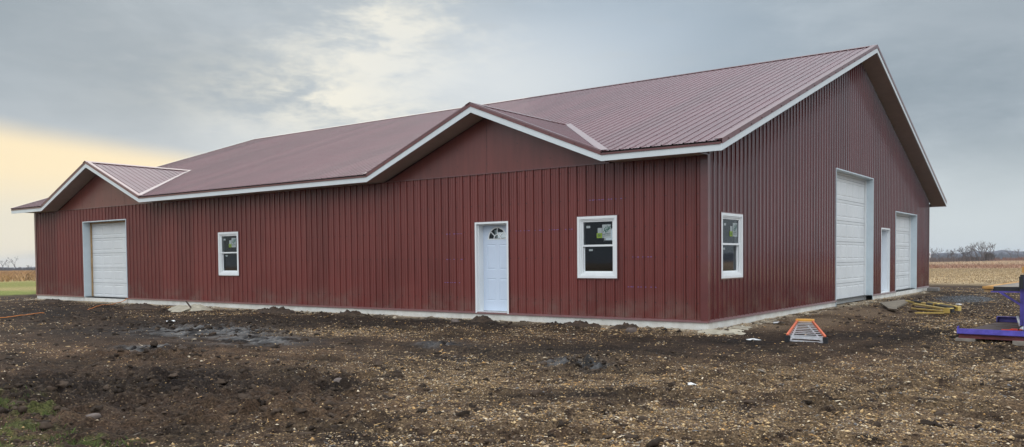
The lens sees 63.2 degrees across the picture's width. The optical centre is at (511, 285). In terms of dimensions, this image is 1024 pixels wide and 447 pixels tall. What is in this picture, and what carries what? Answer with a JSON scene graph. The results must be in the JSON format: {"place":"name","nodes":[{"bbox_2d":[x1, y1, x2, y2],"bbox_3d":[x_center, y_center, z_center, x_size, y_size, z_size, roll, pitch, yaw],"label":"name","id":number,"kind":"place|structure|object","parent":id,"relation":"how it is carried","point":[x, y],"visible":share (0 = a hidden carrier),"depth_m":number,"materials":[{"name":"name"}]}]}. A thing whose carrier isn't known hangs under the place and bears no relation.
{"place":"outdoors","nodes":[
{"label":"outdoors","id":0,"kind":"place"},
{"bbox_2d":[0,270,35,281],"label":"crop field","id":1,"kind":"structure","parent":0,"point":[18,275],"depth_m":85.58,"materials":[{"name":"beige plant"}]},
{"bbox_2d":[0,266,1023,446],"bbox_3d":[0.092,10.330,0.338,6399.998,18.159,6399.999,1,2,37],"label":"ground","id":2,"kind":"structure","parent":0,"point":[136,424],"depth_m":10.05,"materials":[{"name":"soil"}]},
{"bbox_2d":[0,267,34,270],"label":"treeline","id":3,"kind":"object","parent":2,"relation":"on","point":[16,269],"visible":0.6,"depth_m":520.58,"materials":[{"name":"grey plant"}]},
{"bbox_2d":[0,312,42,317],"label":"extension cord","id":4,"kind":"object","parent":2,"relation":"on","point":[20,315],"visible":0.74,"depth_m":22.71,"materials":[{"name":"orange plastic"}]},
{"bbox_2d":[39,299,63,303],"bbox_3d":[-16.758,0.553,30.278,1.200,0.197,0.794,1,2,37],"label":"soil heap","id":5,"kind":"object","parent":2,"relation":"on","point":[51,301],"visible":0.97,"depth_m":30.03,"materials":[{"name":"brown soil"}]},
{"bbox_2d":[0,385,157,446],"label":"grass tufts","id":6,"kind":"object","parent":2,"relation":"on","point":[85,443],"visible":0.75,"depth_m":6.72,"materials":[{"name":"green plant"}]},
{"bbox_2d":[86,413,101,418],"bbox_3d":[-3.888,1.215,7.718,0.138,0.066,0.093,-1,2,-21],"label":"rock","id":7,"kind":"object","parent":2,"relation":"on","point":[96,415],"visible":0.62,"depth_m":7.70,"materials":[{"name":"grey stone"}]},
{"bbox_2d":[88,298,126,309],"bbox_3d":[-13.373,0.609,27.217,0.238,0.259,3.568,-1,2,-5],"label":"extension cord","id":8,"kind":"object","parent":2,"relation":"on","point":[107,304],"visible":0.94,"depth_m":27.76,"materials":[{"name":"orange rubber"}]},
{"bbox_2d":[123,303,160,308],"bbox_3d":[-11.768,0.634,26.432,1.800,0.221,0.893,1,2,37],"label":"soil heap","id":9,"kind":"object","parent":2,"relation":"on","point":[141,306],"visible":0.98,"depth_m":26.09,"materials":[{"name":"brown soil"}]},
{"bbox_2d":[168,304,212,311],"bbox_3d":[-9.755,0.662,25.014,2.008,0.214,1.266,1,3,42],"label":"concrete spill","id":10,"kind":"object","parent":2,"relation":"on","point":[186,308],"visible":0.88,"depth_m":24.81,"materials":[{"name":"beige concrete"}]},
{"bbox_2d":[258,306,294,313],"bbox_3d":[-6.600,0.669,23.326,1.600,0.219,0.675,1,2,37],"label":"soil heap","id":11,"kind":"object","parent":2,"relation":"on","point":[275,310],"visible":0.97,"depth_m":23.09,"materials":[{"name":"brown soil"}]},
{"bbox_2d":[340,309,362,314],"bbox_3d":[-4.165,0.692,21.572,0.800,0.172,0.397,1,2,37],"label":"soil heap","id":12,"kind":"object","parent":2,"relation":"on","point":[348,312],"visible":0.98,"depth_m":21.40,"materials":[{"name":"brown soil"}]},
{"bbox_2d":[451,319,459,322],"bbox_3d":[-1.293,0.794,18.737,0.264,0.111,0.155,1,3,45],"label":"rock","id":13,"kind":"object","parent":2,"relation":"on","point":[455,321],"visible":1,"depth_m":18.67,"materials":[{"name":"grey stone"}]},
{"bbox_2d":[30,292,925,330],"bbox_3d":[-1.573,0.382,32.243,28.880,0.142,20.630,1,2,37],"label":"footing rubble","id":14,"kind":"object","parent":2,"relation":"on","point":[764,321],"visible":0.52,"depth_m":20.79,"materials":[{"name":"grey concrete"}]},
{"bbox_2d":[11,45,946,329],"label":"metal building","id":15,"kind":"structure","parent":2,"relation":"on","point":[745,193],"depth_m":21.49,"materials":[{"name":"red metal"}]},
{"bbox_2d":[82,219,127,297],"bbox_3d":[-14.538,-0.961,29.987,3.058,2.798,0.336,1,2,37],"label":"garage door","id":16,"kind":"structure","parent":15,"relation":"in","point":[104,255],"depth_m":30.41,"materials":[{"name":"white metal"}]},
{"bbox_2d":[218,231,239,275],"bbox_3d":[-8.623,-0.984,25.432,1.062,1.362,0.140,1,2,37],"label":"window","id":17,"kind":"structure","parent":15,"relation":"in","point":[221,263],"depth_m":25.48,"materials":[{"name":"white plastic"}]},
{"bbox_2d":[474,220,509,313],"bbox_3d":[-0.398,-0.430,19.400,1.018,2.158,0.264,1,2,37],"label":"entry door","id":18,"kind":"structure","parent":15,"relation":"in","point":[492,256],"depth_m":19.56,"materials":[{"name":"white plastic"}]},
{"bbox_2d":[576,214,618,278],"bbox_3d":[1.831,-0.822,17.636,1.010,1.351,0.140,1,2,37],"label":"window","id":19,"kind":"structure","parent":15,"relation":"in","point":[604,232],"depth_m":17.59,"materials":[{"name":"white plastic"}]},
{"bbox_2d":[720,212,742,279],"bbox_3d":[4.478,-0.826,17.122,0.140,1.360,1.175,1,2,37],"label":"window","id":20,"kind":"structure","parent":15,"relation":"in","point":[737,273],"depth_m":17.31,"materials":[{"name":"white plastic"}]},
{"bbox_2d":[835,168,873,305],"bbox_3d":[10.130,-1.413,24.825,0.276,3.860,4.124,1,2,37],"label":"garage door","id":21,"kind":"structure","parent":15,"relation":"in","point":[854,220],"depth_m":25.47,"materials":[{"name":"white metal"}]},
{"bbox_2d":[881,227,889,292],"bbox_3d":[12.344,-0.851,27.783,0.264,2.184,1.242,1,2,37],"label":"entry door","id":22,"kind":"structure","parent":15,"relation":"in","point":[885,232],"depth_m":28.19,"materials":[{"name":"white metal"}]},
{"bbox_2d":[895,211,916,290],"bbox_3d":[14.288,-1.246,30.405,0.276,2.829,3.516,1,2,37],"label":"garage door","id":23,"kind":"structure","parent":15,"relation":"in","point":[905,224],"depth_m":31.33,"materials":[{"name":"white metal"}]},
{"bbox_2d":[470,315,492,322],"bbox_3d":[-0.701,0.758,19.026,0.640,0.195,0.437,1,2,37],"label":"soil heap","id":24,"kind":"object","parent":2,"relation":"on","point":[482,319],"visible":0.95,"depth_m":18.92,"materials":[{"name":"brown soil"}]},
{"bbox_2d":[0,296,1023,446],"bbox_3d":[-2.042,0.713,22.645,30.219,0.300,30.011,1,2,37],"label":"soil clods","id":25,"kind":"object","parent":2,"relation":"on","point":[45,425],"visible":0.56,"depth_m":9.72,"materials":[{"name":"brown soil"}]},
{"bbox_2d":[563,320,600,327],"bbox_3d":[1.476,0.798,17.428,1.000,0.176,0.477,1,2,37],"label":"soil heap","id":26,"kind":"object","parent":2,"relation":"on","point":[579,323],"visible":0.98,"depth_m":17.28,"materials":[{"name":"brown soil"}]},
{"bbox_2d":[610,322,638,329],"bbox_3d":[2.265,0.810,16.815,0.680,0.178,0.437,1,2,37],"label":"soil heap","id":27,"kind":"object","parent":2,"relation":"on","point":[624,325],"visible":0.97,"depth_m":16.67,"materials":[{"name":"brown soil"}]},
{"bbox_2d":[625,327,636,332],"bbox_3d":[2.325,0.879,16.238,0.236,0.145,0.159,-1,2,-12],"label":"rock","id":28,"kind":"object","parent":2,"relation":"on","point":[631,330],"visible":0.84,"depth_m":16.18,"materials":[{"name":"grey stone"}]},
{"bbox_2d":[698,329,745,334],"bbox_3d":[4.021,0.883,15.905,1.133,0.124,0.806,-2,2,-40],"label":"concrete spill","id":29,"kind":"object","parent":2,"relation":"on","point":[722,331],"visible":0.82,"depth_m":15.79,"materials":[{"name":"white concrete"}]},
{"bbox_2d":[731,325,751,329],"bbox_3d":[4.548,0.857,16.752,0.729,0.110,1.823,0,2,25],"label":"concrete spill","id":30,"kind":"object","parent":2,"relation":"on","point":[743,327],"visible":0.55,"depth_m":16.75,"materials":[{"name":"beige concrete"}]},
{"bbox_2d":[785,319,827,343],"bbox_3d":[5.432,0.824,15.625,0.692,0.175,3.518,0,2,16],"label":"stepladder","id":31,"kind":"object","parent":2,"relation":"on","point":[823,338],"visible":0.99,"depth_m":14.55,"materials":[{"name":"metal"}]},
{"bbox_2d":[880,300,909,310],"bbox_3d":[10.668,0.517,23.351,0.661,0.070,4.913,1,2,30],"label":"weathered board","id":32,"kind":"object","parent":2,"relation":"on","point":[892,305],"visible":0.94,"depth_m":23.06,"materials":[{"name":"grey wood"}]},
{"bbox_2d":[905,300,960,313],"bbox_3d":[11.183,0.508,22.219,1.062,0.187,5.005,0,2,22],"label":"pile","id":33,"kind":"object","parent":2,"relation":"on","point":[945,308],"visible":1,"depth_m":20.78,"materials":[{"name":"yellow wood"}]},
{"bbox_2d":[927,287,939,290],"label":"concrete block","id":34,"kind":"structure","parent":2,"relation":"on","point":[933,288],"depth_m":32.37,"materials":[{"name":"grey concrete"}]},
{"bbox_2d":[929,256,999,261],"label":"brush thicket","id":35,"kind":"object","parent":2,"relation":"on","point":[933,259],"visible":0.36,"depth_m":292.74,"materials":[{"name":"plant"}]},
{"bbox_2d":[955,337,980,341],"bbox_3d":[7.752,0.918,14.129,0.300,0.092,0.470,1,2,41],"label":"support block","id":36,"kind":"object","parent":2,"relation":"on","point":[964,339],"depth_m":13.95,"materials":[{"name":"grey wood"}]},
{"bbox_2d":[957,267,1023,340],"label":"steel platform rack","id":37,"kind":"object","parent":36,"relation":"on","point":[993,331],"visible":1,"depth_m":13.79,"materials":[{"name":"blue metal"}]},
{"bbox_2d":[1001,328,1021,330],"bbox_3d":[8.294,0.725,13.800,0.302,0.039,0.089,1,2,34],"label":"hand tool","id":38,"kind":"object","parent":37,"relation":"on","point":[1012,329],"visible":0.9,"depth_m":13.79,"materials":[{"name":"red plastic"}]},
{"bbox_2d":[1016,316,1023,330],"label":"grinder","id":39,"kind":"object","parent":37,"relation":"on","point":[1018,321],"visible":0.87,"depth_m":13.77,"materials":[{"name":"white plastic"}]},
{"bbox_2d":[958,255,978,261],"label":"brush thicket","id":40,"kind":"object","parent":2,"relation":"on","point":[971,258],"visible":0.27,"depth_m":290.46,"materials":[{"name":"grey plant"}]},
{"bbox_2d":[967,244,977,260],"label":"bare tree","id":41,"kind":"object","parent":2,"relation":"on","point":[974,250],"visible":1,"depth_m":289.37,"materials":[{"name":"grey plant"}]},
{"bbox_2d":[929,268,1023,283],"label":"corn stubble","id":42,"kind":"object","parent":2,"relation":"on","point":[963,271],"visible":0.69,"depth_m":61.14,"materials":[{"name":"beige plant"}]},
{"bbox_2d":[931,252,1023,259],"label":"treeline","id":43,"kind":"object","parent":2,"relation":"on","point":[1001,255],"visible":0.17,"depth_m":1056.82,"materials":[{"name":"grey plant"}]},
{"bbox_2d":[979,241,989,260],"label":"bare tree","id":44,"kind":"object","parent":2,"relation":"on","point":[984,252],"visible":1,"depth_m":285.01,"materials":[{"name":"grey plant"}]},
{"bbox_2d":[980,243,995,259],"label":"bare tree","id":45,"kind":"object","parent":2,"relation":"on","point":[992,246],"visible":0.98,"depth_m":285.39,"materials":[{"name":"grey plant"}]},
{"bbox_2d":[985,252,995,260],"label":"brush thicket","id":46,"kind":"object","parent":2,"relation":"on","point":[989,256],"visible":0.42,"depth_m":285.63,"materials":[{"name":"grey plant"}]},
{"bbox_2d":[992,257,1023,260],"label":"red willow brush","id":47,"kind":"object","parent":2,"relation":"on","point":[1012,259],"visible":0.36,"depth_m":281.70,"materials":[{"name":"brown plant"}]},
{"bbox_2d":[1012,341,1023,345],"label":"support block","id":48,"kind":"object","parent":2,"relation":"on","point":[1019,343],"depth_m":13.44,"materials":[{"name":"grey wood"}]},
{"bbox_2d":[0,0,1023,266],"label":"sky","id":49,"kind":"structure","parent":0,"point":[153,83],"materials":[{"name":"grey"}]},
{"bbox_2d":[929,260,1023,268],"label":"dry field grass","id":50,"kind":"structure","parent":0,"point":[992,264],"depth_m":138.29,"materials":[{"name":"brown plant"}]},
{"bbox_2d":[936,250,1023,256],"bbox_3d":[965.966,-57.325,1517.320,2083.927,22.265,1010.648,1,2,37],"label":"hills","id":51,"kind":"structure","parent":0,"point":[1004,251],"depth_m":1494.27,"materials":[{"name":"grey plant"}]}
]}

